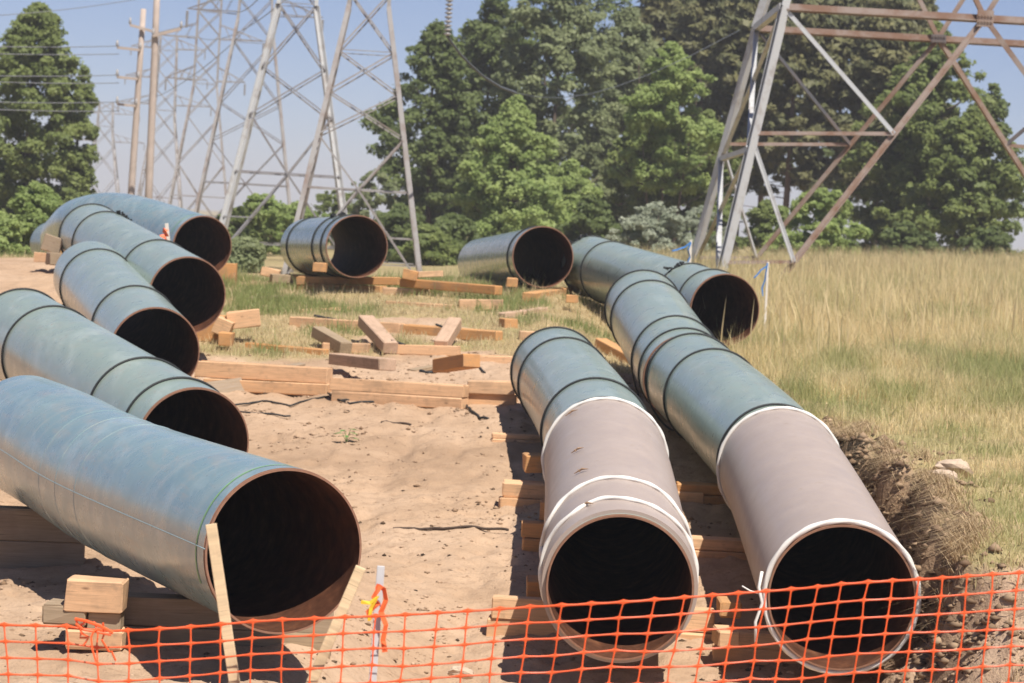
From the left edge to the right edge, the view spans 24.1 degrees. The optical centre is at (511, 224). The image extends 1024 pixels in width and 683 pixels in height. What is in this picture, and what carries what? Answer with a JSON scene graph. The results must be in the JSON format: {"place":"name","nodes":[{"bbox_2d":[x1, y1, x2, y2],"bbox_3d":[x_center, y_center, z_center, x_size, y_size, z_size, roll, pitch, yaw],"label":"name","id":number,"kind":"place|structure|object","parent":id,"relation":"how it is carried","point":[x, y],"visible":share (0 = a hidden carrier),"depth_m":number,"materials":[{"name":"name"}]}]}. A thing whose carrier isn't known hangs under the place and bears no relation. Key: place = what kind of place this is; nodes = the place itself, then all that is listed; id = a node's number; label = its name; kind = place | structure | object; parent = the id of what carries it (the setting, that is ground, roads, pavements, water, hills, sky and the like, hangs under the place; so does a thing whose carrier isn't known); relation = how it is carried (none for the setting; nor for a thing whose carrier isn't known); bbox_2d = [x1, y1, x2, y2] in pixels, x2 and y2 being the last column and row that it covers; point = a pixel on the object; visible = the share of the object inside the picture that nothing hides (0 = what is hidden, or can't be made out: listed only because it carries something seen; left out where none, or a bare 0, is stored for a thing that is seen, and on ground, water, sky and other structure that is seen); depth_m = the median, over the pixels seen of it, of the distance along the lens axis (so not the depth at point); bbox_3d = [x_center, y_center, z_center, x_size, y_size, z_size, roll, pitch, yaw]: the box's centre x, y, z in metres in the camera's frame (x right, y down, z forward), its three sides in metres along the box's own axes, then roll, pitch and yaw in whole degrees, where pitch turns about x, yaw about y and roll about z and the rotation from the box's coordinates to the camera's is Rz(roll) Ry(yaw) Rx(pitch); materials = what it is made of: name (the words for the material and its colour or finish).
{"place":"outdoors","nodes":[
{"label":"outdoors","id":0,"kind":"place"},
{"bbox_2d":[0,202,1023,682],"bbox_3d":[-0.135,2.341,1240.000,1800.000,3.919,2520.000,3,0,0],"label":"ground","id":1,"kind":"structure","parent":0,"point":[478,576],"depth_m":21.08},
{"bbox_2d":[0,211,25,254],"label":"shrub","id":2,"kind":"object","parent":1,"relation":"on","point":[10,231],"visible":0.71,"depth_m":69.85,"materials":[{"name":"green plant"}]},
{"bbox_2d":[6,180,62,255],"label":"shrub","id":3,"kind":"object","parent":1,"relation":"on","point":[38,205],"visible":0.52,"depth_m":73.54,"materials":[{"name":"green plant"}]},
{"bbox_2d":[0,541,84,568],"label":"timber","id":4,"kind":"object","parent":1,"relation":"on","point":[16,554],"visible":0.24,"depth_m":20.64,"materials":[{"name":"wood"}]},
{"bbox_2d":[0,505,79,542],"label":"timber","id":5,"kind":"object","parent":4,"relation":"on","point":[23,523],"visible":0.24,"depth_m":20.62,"materials":[{"name":"wood"}]},
{"bbox_2d":[0,1,97,246],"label":"broadleaf tree","id":6,"kind":"object","parent":1,"relation":"on","point":[25,163],"visible":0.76,"depth_m":104.08,"materials":[{"name":"green plant"}]},
{"bbox_2d":[56,65,101,195],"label":"broadleaf tree","id":7,"kind":"object","parent":1,"relation":"on","point":[93,135],"visible":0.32,"depth_m":107.88,"materials":[{"name":"green plant"}]},
{"bbox_2d":[65,625,128,650],"bbox_3d":[-2.841,2.822,16.426,0.400,0.141,0.266,3,0,0],"label":"timber block","id":8,"kind":"object","parent":1,"relation":"on","point":[117,639],"depth_m":16.30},
{"bbox_2d":[42,598,87,626],"bbox_3d":[-3.043,2.655,16.450,0.305,0.143,0.273,3,0,3],"label":"timber block","id":9,"kind":"object","parent":8,"relation":"on","point":[54,612],"depth_m":16.32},
{"bbox_2d":[63,575,129,613],"bbox_3d":[-2.840,2.527,16.425,0.402,0.225,0.262,3,0,2],"label":"timber block","id":10,"kind":"object","parent":9,"relation":"on","point":[92,594],"depth_m":16.30,"materials":[{"name":"wood"}]},
{"bbox_2d":[75,101,144,192],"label":"transmission tower","id":11,"kind":"structure","parent":1,"relation":"on","point":[112,136],"depth_m":299.80,"materials":[{"name":"grey metal"}]},
{"bbox_2d":[116,9,151,194],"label":"utility pole","id":12,"kind":"object","parent":1,"relation":"on","point":[135,132],"visible":0.87,"depth_m":94.89,"materials":[{"name":"brown wood"}]},
{"bbox_2d":[145,0,182,198],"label":"utility pole","id":13,"kind":"object","parent":1,"relation":"on","point":[156,34],"visible":0.91,"depth_m":91.89,"materials":[{"name":"brown wood"}]},
{"bbox_2d":[118,36,211,207],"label":"transmission tower","id":14,"kind":"structure","parent":1,"relation":"on","point":[175,141],"depth_m":234.66,"materials":[{"name":"grey metal"}]},
{"bbox_2d":[151,0,263,217],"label":"transmission tower","id":15,"kind":"structure","parent":1,"relation":"on","point":[179,157],"depth_m":164.26,"materials":[{"name":"grey metal"}]},
{"bbox_2d":[196,315,226,341],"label":"timber","id":16,"kind":"object","parent":1,"relation":"on","point":[202,334],"visible":0.1,"depth_m":34.90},
{"bbox_2d":[58,203,225,332],"bbox_3d":[-5.730,0.563,36.419,1.115,1.706,7.957,3,0,-20],"label":"steel pipe","id":17,"kind":"object","parent":16,"relation":"on","point":[189,286],"visible":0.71,"depth_m":34.98,"materials":[{"name":"teal metal"}]},
{"bbox_2d":[205,523,239,682],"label":"wooden stake","id":18,"kind":"object","parent":1,"relation":"on","point":[219,582],"visible":1,"depth_m":9.41,"materials":[{"name":"brown wood"}]},
{"bbox_2d":[124,625,330,658],"bbox_3d":[-2.184,2.914,16.815,1.839,0.212,0.208,3,0,-5],"label":"timber","id":19,"kind":"object","parent":1,"relation":"on","point":[183,635],"visible":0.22,"depth_m":16.72,"materials":[{"name":"wood"}]},
{"bbox_2d":[125,592,333,632],"bbox_3d":[-2.171,2.712,16.825,1.835,0.206,0.211,3,0,-5],"label":"timber","id":20,"kind":"object","parent":19,"relation":"on","point":[160,609],"visible":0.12,"depth_m":16.71,"materials":[{"name":"wood"}]},
{"bbox_2d":[0,375,361,633],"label":"steel pipe","id":21,"kind":"object","parent":20,"relation":"on","point":[148,499],"visible":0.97,"depth_m":16.85,"materials":[{"name":"metal"}]},
{"bbox_2d":[227,235,266,272],"bbox_3d":[-6.971,0.853,61.947,1.500,1.218,1.782,3,0,-14],"label":"shrub","id":22,"kind":"object","parent":1,"relation":"on","point":[248,252],"visible":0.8,"depth_m":61.60,"materials":[{"name":"green plant"}]},
{"bbox_2d":[216,206,277,247],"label":"shrub","id":23,"kind":"object","parent":1,"relation":"on","point":[252,229],"visible":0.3,"depth_m":83.70,"materials":[{"name":"green plant"}]},
{"bbox_2d":[185,0,323,217],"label":"transmission tower","id":24,"kind":"structure","parent":1,"relation":"on","point":[203,181],"depth_m":113.04,"materials":[{"name":"grey metal"}]},
{"bbox_2d":[203,378,331,395],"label":"timber","id":25,"kind":"object","parent":1,"relation":"on","point":[285,387],"visible":0.59,"depth_m":30.43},
{"bbox_2d":[194,360,332,383],"bbox_3d":[-3.182,1.883,30.701,1.848,0.211,0.211,2,0,18],"label":"timber","id":26,"kind":"object","parent":25,"relation":"on","point":[257,371],"visible":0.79,"depth_m":30.59,"materials":[{"name":"wood"}]},
{"bbox_2d":[242,192,294,255],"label":"shrub","id":27,"kind":"object","parent":1,"relation":"on","point":[270,210],"visible":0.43,"depth_m":91.81,"materials":[{"name":"green plant"}]},
{"bbox_2d":[219,0,346,248],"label":"transmission tower","id":28,"kind":"structure","parent":1,"relation":"on","point":[237,171],"depth_m":78.91,"materials":[{"name":"metal"}]},
{"bbox_2d":[286,273,308,282],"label":"timber","id":29,"kind":"object","parent":1,"relation":"on","point":[293,276],"visible":0.21,"depth_m":45.09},
{"bbox_2d":[280,212,387,278],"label":"steel pipe","id":30,"kind":"object","parent":29,"relation":"on","point":[361,246],"visible":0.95,"depth_m":42.88,"materials":[{"name":"metal"}]},
{"bbox_2d":[0,241,631,374],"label":"patch grass","id":31,"kind":"structure","parent":1,"relation":"on","point":[258,283],"depth_m":38.33,"materials":[{"name":"plant"}]},
{"bbox_2d":[311,326,351,353],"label":"timber","id":32,"kind":"object","parent":1,"relation":"on","point":[337,342],"visible":0.93,"depth_m":33.94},
{"bbox_2d":[306,565,365,682],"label":"wooden stake","id":33,"kind":"object","parent":1,"relation":"on","point":[344,605],"visible":1,"depth_m":9.41,"materials":[{"name":"brown wood"}]},
{"bbox_2d":[296,284,386,292],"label":"timber","id":34,"kind":"object","parent":1,"relation":"on","point":[375,288],"visible":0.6,"depth_m":41.51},
{"bbox_2d":[296,276,400,284],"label":"timber","id":35,"kind":"object","parent":34,"relation":"on","point":[331,280],"visible":0.84,"depth_m":41.77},
{"bbox_2d":[289,317,404,332],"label":"timber","id":36,"kind":"object","parent":1,"relation":"on","point":[298,321],"visible":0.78,"depth_m":36.29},
{"bbox_2d":[281,0,421,273],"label":"transmission tower","id":37,"kind":"structure","parent":1,"relation":"on","point":[310,170],"depth_m":62.84,"materials":[{"name":"grey metal"}]},
{"bbox_2d":[329,353,395,370],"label":"timber","id":38,"kind":"object","parent":1,"relation":"on","point":[365,362],"visible":1,"depth_m":30.99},
{"bbox_2d":[334,168,405,231],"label":"shrub","id":39,"kind":"object","parent":1,"relation":"on","point":[382,178],"visible":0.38,"depth_m":109.73,"materials":[{"name":"green plant"}]},
{"bbox_2d":[369,566,384,681],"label":"plastic stake","id":40,"kind":"object","parent":1,"relation":"on","point":[380,575],"visible":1,"depth_m":9.38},
{"bbox_2d":[358,315,397,353],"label":"timber","id":41,"kind":"object","parent":1,"relation":"on","point":[371,327],"visible":1,"depth_m":34.23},
{"bbox_2d":[331,390,467,408],"bbox_3d":[-1.397,2.159,29.726,1.748,0.152,0.229,2,1,19],"label":"timber","id":42,"kind":"object","parent":1,"relation":"on","point":[426,401],"visible":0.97,"depth_m":29.59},
{"bbox_2d":[330,378,468,396],"bbox_3d":[-1.402,2.012,29.730,1.788,0.160,0.208,2,-1,19],"label":"timber","id":43,"kind":"object","parent":42,"relation":"on","point":[406,387],"visible":1,"depth_m":29.62,"materials":[{"name":"wood"}]},
{"bbox_2d":[374,202,425,261],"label":"shrub","id":44,"kind":"object","parent":1,"relation":"on","point":[395,219],"visible":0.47,"depth_m":91.32,"materials":[{"name":"green plant"}]},
{"bbox_2d":[382,287,428,295],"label":"timber","id":45,"kind":"object","parent":1,"relation":"on","point":[388,290],"visible":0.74,"depth_m":40.81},
{"bbox_2d":[400,278,501,294],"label":"timber","id":46,"kind":"object","parent":45,"relation":"on","point":[450,286],"visible":0.9,"depth_m":40.19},
{"bbox_2d":[358,18,493,238],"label":"broadleaf tree","id":47,"kind":"object","parent":1,"relation":"on","point":[441,72],"visible":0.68,"depth_m":112.08,"materials":[{"name":"green plant"}]},
{"bbox_2d":[390,223,462,265],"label":"shrub","id":48,"kind":"object","parent":1,"relation":"on","point":[437,246],"visible":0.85,"depth_m":83.47,"materials":[{"name":"green plant"}]},
{"bbox_2d":[397,344,460,355],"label":"timber","id":49,"kind":"object","parent":1,"relation":"on","point":[428,350],"visible":0.81,"depth_m":33.74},
{"bbox_2d":[403,324,502,340],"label":"timber","id":50,"kind":"object","parent":1,"relation":"on","point":[435,330],"visible":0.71,"depth_m":35.28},
{"bbox_2d":[432,354,479,372],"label":"timber","id":51,"kind":"object","parent":1,"relation":"on","point":[453,363],"visible":1,"depth_m":30.39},
{"bbox_2d":[433,212,482,264],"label":"shrub","id":52,"kind":"object","parent":1,"relation":"on","point":[457,227],"visible":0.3,"depth_m":85.56,"materials":[{"name":"green plant"}]},
{"bbox_2d":[418,0,541,218],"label":"broadleaf tree","id":53,"kind":"object","parent":1,"relation":"on","point":[480,53],"visible":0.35,"depth_m":119.08,"materials":[{"name":"green plant"}]},
{"bbox_2d":[468,394,517,404],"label":"timber","id":54,"kind":"object","parent":1,"relation":"on","point":[493,399],"visible":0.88,"depth_m":29.57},
{"bbox_2d":[467,380,514,394],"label":"timber","id":55,"kind":"object","parent":54,"relation":"on","point":[488,387],"visible":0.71,"depth_m":29.54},
{"bbox_2d":[0,570,1023,682],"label":"safety fence","id":56,"kind":"object","parent":1,"relation":"on","point":[619,617],"visible":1,"depth_m":9.29,"materials":[{"name":"orange plastic"}]},
{"bbox_2d":[0,351,1023,682],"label":"soil clods","id":57,"kind":"object","parent":1,"relation":"on","point":[782,665],"visible":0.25,"depth_m":20.63,"materials":[{"name":"soil"}]},
{"bbox_2d":[458,226,573,288],"bbox_3d":[-0.055,0.692,46.914,1.115,1.414,11.084,3,0,-6],"label":"steel pipe","id":58,"kind":"object","parent":1,"relation":"on","point":[540,250],"visible":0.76,"depth_m":44.87,"materials":[{"name":"metal"}]},
{"bbox_2d":[498,496,541,507],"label":"timber","id":59,"kind":"object","parent":1,"relation":"on","point":[514,502],"visible":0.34,"depth_m":23.77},
{"bbox_2d":[502,479,703,503],"bbox_3d":[0.906,2.680,23.950,2.021,0.161,0.210,3,0,-2],"label":"timber","id":60,"kind":"object","parent":59,"relation":"on","point":[523,489],"visible":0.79,"depth_m":23.83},
{"bbox_2d":[510,326,698,662],"bbox_3d":[0.753,2.200,23.203,1.338,1.923,12.038,3,0,-1],"label":"steel pipe","id":61,"kind":"object","parent":60,"relation":"on","point":[616,527],"visible":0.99,"depth_m":19.49,"materials":[{"name":"grey metal"}]},
{"bbox_2d":[449,94,597,239],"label":"broadleaf tree","id":62,"kind":"object","parent":1,"relation":"on","point":[528,178],"visible":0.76,"depth_m":99.00,"materials":[{"name":"green plant"}]},
{"bbox_2d":[497,3,603,200],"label":"broadleaf tree","id":63,"kind":"object","parent":1,"relation":"on","point":[562,124],"visible":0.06,"depth_m":142.83,"materials":[{"name":"green plant"}]},
{"bbox_2d":[485,0,626,221],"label":"broadleaf tree","id":64,"kind":"object","parent":1,"relation":"on","point":[557,45],"visible":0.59,"depth_m":115.13,"materials":[{"name":"green plant"}]},
{"bbox_2d":[543,158,603,233],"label":"broadleaf tree","id":65,"kind":"object","parent":1,"relation":"on","point":[570,176],"visible":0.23,"depth_m":103.47,"materials":[{"name":"green plant"}]},
{"bbox_2d":[553,194,622,243],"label":"shrub","id":66,"kind":"object","parent":1,"relation":"on","point":[601,224],"visible":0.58,"depth_m":89.63,"materials":[{"name":"green plant"}]},
{"bbox_2d":[554,0,635,208],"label":"broadleaf tree","id":67,"kind":"object","parent":1,"relation":"on","point":[608,6],"visible":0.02,"depth_m":145.58,"materials":[{"name":"green plant"}]},
{"bbox_2d":[486,614,711,639],"bbox_3d":[0.695,3.232,18.927,1.799,0.176,0.209,3,1,5],"label":"timber","id":68,"kind":"object","parent":1,"relation":"on","point":[541,629],"visible":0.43,"depth_m":18.89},
{"bbox_2d":[491,595,714,632],"bbox_3d":[0.717,3.064,18.942,1.757,0.174,0.209,3,-1,3],"label":"timber","id":69,"kind":"object","parent":68,"relation":"on","point":[697,621],"visible":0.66,"depth_m":18.88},
{"bbox_2d":[569,6,688,241],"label":"broadleaf tree","id":70,"kind":"object","parent":1,"relation":"on","point":[626,20],"visible":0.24,"depth_m":120.15,"materials":[{"name":"green plant"}]},
{"bbox_2d":[628,385,641,393],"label":"timber","id":71,"kind":"object","parent":1,"relation":"on","point":[634,390],"depth_m":30.49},
{"bbox_2d":[604,269,714,416],"bbox_3d":[1.951,1.600,31.005,1.115,1.945,5.696,3,0,-3],"label":"steel pipe","id":72,"kind":"object","parent":71,"relation":"on","point":[648,313],"visible":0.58,"depth_m":30.62,"materials":[{"name":"teal metal"}]},
{"bbox_2d":[592,126,683,252],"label":"broadleaf tree","id":73,"kind":"object","parent":1,"relation":"on","point":[635,198],"visible":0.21,"depth_m":109.17,"materials":[{"name":"green plant"}]},
{"bbox_2d":[605,201,708,255],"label":"shrub","id":74,"kind":"object","parent":1,"relation":"on","point":[654,227],"visible":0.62,"depth_m":83.60,"materials":[{"name":"green plant"}]},
{"bbox_2d":[616,0,699,187],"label":"pine tree","id":75,"kind":"object","parent":1,"relation":"on","point":[660,16],"visible":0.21,"depth_m":132.96,"materials":[{"name":"green plant"}]},
{"bbox_2d":[606,41,724,252],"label":"broadleaf tree","id":76,"kind":"object","parent":1,"relation":"on","point":[670,86],"visible":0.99,"depth_m":105.15,"materials":[{"name":"green plant"}]},
{"bbox_2d":[670,0,747,233],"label":"pine tree","id":77,"kind":"object","parent":1,"relation":"on","point":[693,28],"visible":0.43,"depth_m":126.85,"materials":[{"name":"green plant"}]},
{"bbox_2d":[668,109,752,252],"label":"broadleaf tree","id":78,"kind":"object","parent":1,"relation":"on","point":[735,162],"visible":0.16,"depth_m":108.20,"materials":[{"name":"green plant"}]},
{"bbox_2d":[703,494,725,504],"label":"timber","id":79,"kind":"object","parent":1,"relation":"on","point":[714,499],"depth_m":23.89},
{"bbox_2d":[676,481,721,495],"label":"timber","id":80,"kind":"object","parent":79,"relation":"on","point":[708,488],"visible":0.19,"depth_m":23.90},
{"bbox_2d":[645,332,920,675],"bbox_3d":[2.290,2.250,22.567,1.560,1.990,10.802,3,0,0],"label":"steel pipe","id":81,"kind":"object","parent":80,"relation":"on","point":[801,503],"visible":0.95,"depth_m":19.69,"materials":[{"name":"grey metal"}]},
{"bbox_2d":[695,550,746,559],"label":"timber","id":82,"kind":"object","parent":1,"relation":"on","point":[711,554],"depth_m":21.48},
{"bbox_2d":[692,535,744,552],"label":"timber","id":83,"kind":"object","parent":82,"relation":"on","point":[714,543],"depth_m":21.51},
{"bbox_2d":[686,0,798,251],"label":"pine tree","id":84,"kind":"object","parent":1,"relation":"on","point":[728,52],"visible":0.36,"depth_m":123.05,"materials":[{"name":"green plant"}]},
{"bbox_2d":[712,643,797,664],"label":"timber","id":85,"kind":"object","parent":1,"relation":"on","point":[737,654],"visible":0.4,"depth_m":18.18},
{"bbox_2d":[732,198,794,256],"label":"shrub","id":86,"kind":"object","parent":1,"relation":"on","point":[761,222],"visible":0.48,"depth_m":91.66,"materials":[{"name":"green plant"}]},
{"bbox_2d":[731,0,846,208],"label":"pine tree","id":87,"kind":"object","parent":1,"relation":"on","point":[810,65],"visible":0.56,"depth_m":116.85,"materials":[{"name":"green plant"}]},
{"bbox_2d":[758,187,872,259],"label":"shrub","id":88,"kind":"object","parent":1,"relation":"on","point":[821,201],"visible":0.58,"depth_m":87.37,"materials":[{"name":"green plant"}]},
{"bbox_2d":[617,239,1023,603],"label":"field grass","id":89,"kind":"structure","parent":1,"relation":"on","point":[946,366],"depth_m":31.79,"materials":[{"name":"plant"}]},
{"bbox_2d":[784,0,883,244],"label":"pine tree","id":90,"kind":"object","parent":1,"relation":"on","point":[844,22],"visible":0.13,"depth_m":120.64,"materials":[{"name":"green plant"}]},
{"bbox_2d":[691,0,1023,276],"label":"transmission tower","id":91,"kind":"structure","parent":1,"relation":"on","point":[779,29],"depth_m":55.66,"materials":[{"name":"metal"}]},
{"bbox_2d":[824,0,919,245],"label":"pine tree","id":92,"kind":"object","parent":1,"relation":"on","point":[868,73],"visible":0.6,"depth_m":115.12,"materials":[{"name":"green plant"}]},
{"bbox_2d":[859,109,932,254],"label":"broadleaf tree","id":93,"kind":"object","parent":1,"relation":"on","point":[884,194],"visible":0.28,"depth_m":111.18,"materials":[{"name":"green plant"}]},
{"bbox_2d":[773,381,1023,681],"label":"dead bank grass","id":94,"kind":"structure","parent":1,"relation":"on","point":[853,429],"depth_m":19.01,"materials":[{"name":"plant"}]},
{"bbox_2d":[870,220,945,258],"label":"shrub","id":95,"kind":"object","parent":1,"relation":"on","point":[905,233],"visible":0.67,"depth_m":97.52,"materials":[{"name":"green plant"}]},
{"bbox_2d":[831,21,1005,256],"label":"broadleaf tree","id":96,"kind":"object","parent":1,"relation":"on","point":[931,112],"visible":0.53,"depth_m":108.89,"materials":[{"name":"green plant"}]},
{"bbox_2d":[819,415,1023,682],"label":"bank clods","id":97,"kind":"object","parent":1,"relation":"on","point":[920,659],"visible":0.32,"depth_m":17.40,"materials":[{"name":"soil"}]},
{"bbox_2d":[913,106,1023,250],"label":"broadleaf tree","id":98,"kind":"object","parent":1,"relation":"on","point":[972,130],"visible":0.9,"depth_m":104.92,"materials":[{"name":"green plant"}]},
{"bbox_2d":[955,226,1023,260],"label":"shrub","id":99,"kind":"object","parent":1,"relation":"on","point":[984,238],"visible":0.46,"depth_m":97.64,"materials":[{"name":"green plant"}]},
{"bbox_2d":[956,83,1023,249],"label":"broadleaf tree","id":100,"kind":"object","parent":1,"relation":"on","point":[999,112],"visible":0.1,"depth_m":111.41,"materials":[{"name":"green plant"}]},
{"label":"timber","id":101,"kind":"object","parent":1,"relation":"on","visible":0},
{"bbox_2d":[0,288,248,452],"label":"steel pipe","id":102,"kind":"object","parent":101,"relation":"on","point":[44,335],"visible":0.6,"depth_m":23.66,"materials":[{"name":"teal metal"}]},
{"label":"timber","id":103,"kind":"object","parent":1,"relation":"on","visible":0},
{"bbox_2d":[53,241,199,376],"bbox_3d":[-5.224,1.134,31.898,1.115,1.681,7.425,3,0,-16],"label":"steel pipe","id":104,"kind":"object","parent":103,"relation":"on","point":[107,287],"visible":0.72,"depth_m":31.20,"materials":[{"name":"teal metal"}]},
{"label":"timber","id":105,"kind":"object","parent":1,"relation":"on","visible":0},
{"bbox_2d":[40,193,231,270],"bbox_3d":[-7.519,0.148,45.833,1.433,1.520,9.929,3,0,-24],"label":"steel pipe","id":106,"kind":"object","parent":105,"relation":"on","point":[206,237],"visible":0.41,"depth_m":43.04,"materials":[{"name":"metal"}]},
{"bbox_2d":[0,0,1023,251],"label":"sky","id":107,"kind":"structure","parent":0,"point":[101,25],"materials":[{"name":"blue"}]},
{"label":"timber","id":108,"kind":"object","parent":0,"visible":0},
{"bbox_2d":[561,234,758,345],"bbox_3d":[2.258,0.970,38.989,1.115,1.517,7.878,3,0,-13],"label":"steel pipe","id":109,"kind":"object","parent":108,"relation":"on","point":[600,266],"visible":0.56,"depth_m":37.55,"materials":[{"name":"teal metal"}]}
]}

